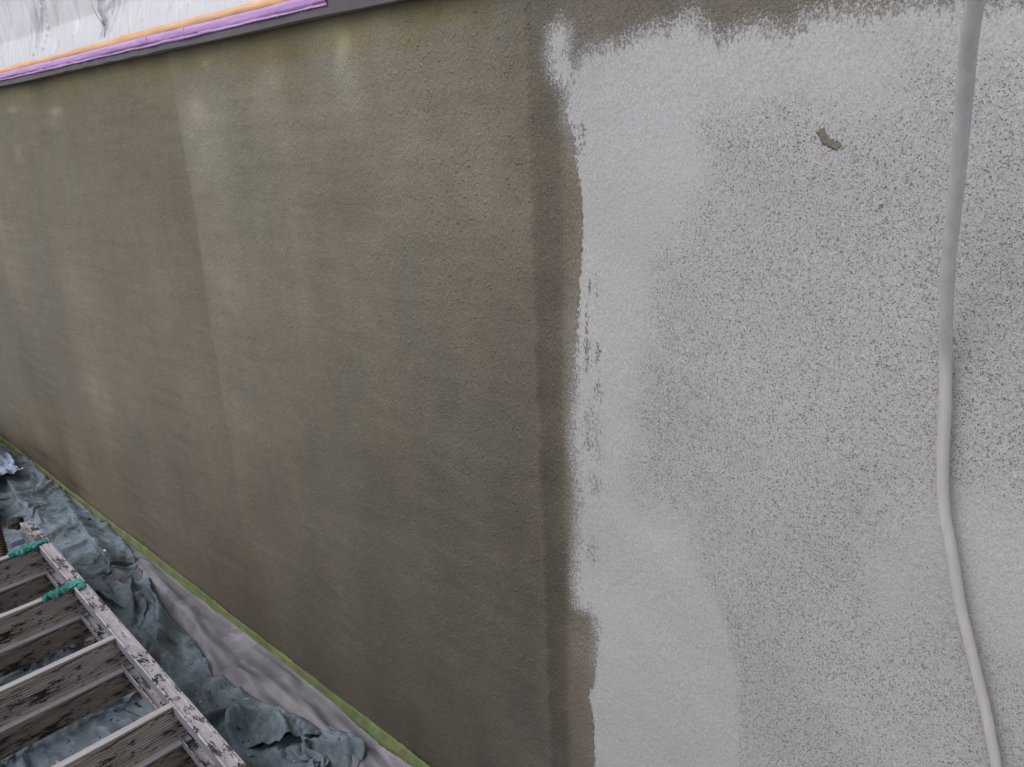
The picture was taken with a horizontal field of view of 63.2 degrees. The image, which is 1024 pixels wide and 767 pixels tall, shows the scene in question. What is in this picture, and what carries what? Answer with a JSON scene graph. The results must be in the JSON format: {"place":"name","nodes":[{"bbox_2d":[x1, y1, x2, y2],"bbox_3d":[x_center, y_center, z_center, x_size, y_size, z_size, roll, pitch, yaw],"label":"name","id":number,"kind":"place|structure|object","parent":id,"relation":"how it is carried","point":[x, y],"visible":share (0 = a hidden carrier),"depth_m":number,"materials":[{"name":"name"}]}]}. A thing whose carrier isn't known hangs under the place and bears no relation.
{"place":"outdoors","nodes":[
{"label":"outdoors","id":0,"kind":"place"},
{"label":"ground","id":1,"kind":"structure","parent":0,"visible":0},
{"bbox_2d":[0,443,412,766],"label":"masking paper","id":2,"kind":"object","parent":1,"relation":"on","point":[232,653],"visible":0.27,"depth_m":1.73,"materials":[{"name":"grey paper"}]},
{"bbox_2d":[0,446,364,766],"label":"dust sheet","id":3,"kind":"object","parent":2,"relation":"on","point":[252,731],"visible":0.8,"depth_m":1.72,"materials":[{"name":"grey plastic"}]},
{"bbox_2d":[0,515,8,556],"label":"threaded rod","id":4,"kind":"object","parent":3,"relation":"on","point":[3,549],"visible":0.7,"depth_m":2.16,"materials":[{"name":"metal"}]},
{"bbox_2d":[0,445,24,475],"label":"pale sheet","id":5,"kind":"object","parent":3,"relation":"on","point":[7,464],"visible":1,"depth_m":2.74,"materials":[{"name":"white plastic"}]},
{"bbox_2d":[9,537,24,546],"bbox_3d":[-1.294,0.414,2.175,0.020,0.015,0.032,14,24,43],"label":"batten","id":6,"kind":"object","parent":3,"relation":"on","point":[18,541],"visible":1,"depth_m":2.17,"materials":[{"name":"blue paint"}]},
{"bbox_2d":[0,519,247,766],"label":"ladder","id":7,"kind":"object","parent":3,"relation":"on","point":[113,661],"visible":1,"depth_m":1.55,"materials":[{"name":"metal"}]},
{"bbox_2d":[7,516,23,529],"bbox_3d":[-1.255,0.353,2.105,0.045,0.035,0.039,14,24,43],"label":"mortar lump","id":8,"kind":"object","parent":7,"relation":"attached to","point":[14,522],"visible":0.89,"depth_m":2.09,"materials":[{"name":"concrete"}]},
{"bbox_2d":[0,436,430,766],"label":"green tape","id":9,"kind":"object","parent":2,"relation":"on","point":[382,738],"visible":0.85,"depth_m":1.80,"materials":[{"name":"green plastic"}]},
{"bbox_2d":[0,0,1023,766],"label":"house wall","id":10,"kind":"structure","parent":1,"relation":"on","point":[492,382],"depth_m":0.98,"materials":[{"name":"paint"}]},
{"bbox_2d":[0,0,257,67],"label":"masking film","id":11,"kind":"object","parent":10,"relation":"attached to","point":[32,29],"visible":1,"depth_m":1.71,"materials":[{"name":"white plastic"}]},
{"bbox_2d":[0,0,289,72],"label":"orange tape","id":12,"kind":"object","parent":10,"relation":"attached to","point":[247,7],"visible":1,"depth_m":1.43,"materials":[{"name":"orange plastic"}]},
{"bbox_2d":[0,0,326,80],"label":"purple tape","id":13,"kind":"object","parent":10,"relation":"attached to","point":[276,10],"visible":1,"depth_m":1.38,"materials":[{"name":"purple plastic"}]},
{"bbox_2d":[936,0,1001,766],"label":"hose","id":14,"kind":"object","parent":10,"relation":"hanging from","point":[973,11],"visible":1,"depth_m":0.63,"materials":[{"name":"grey rubber"}]}
]}

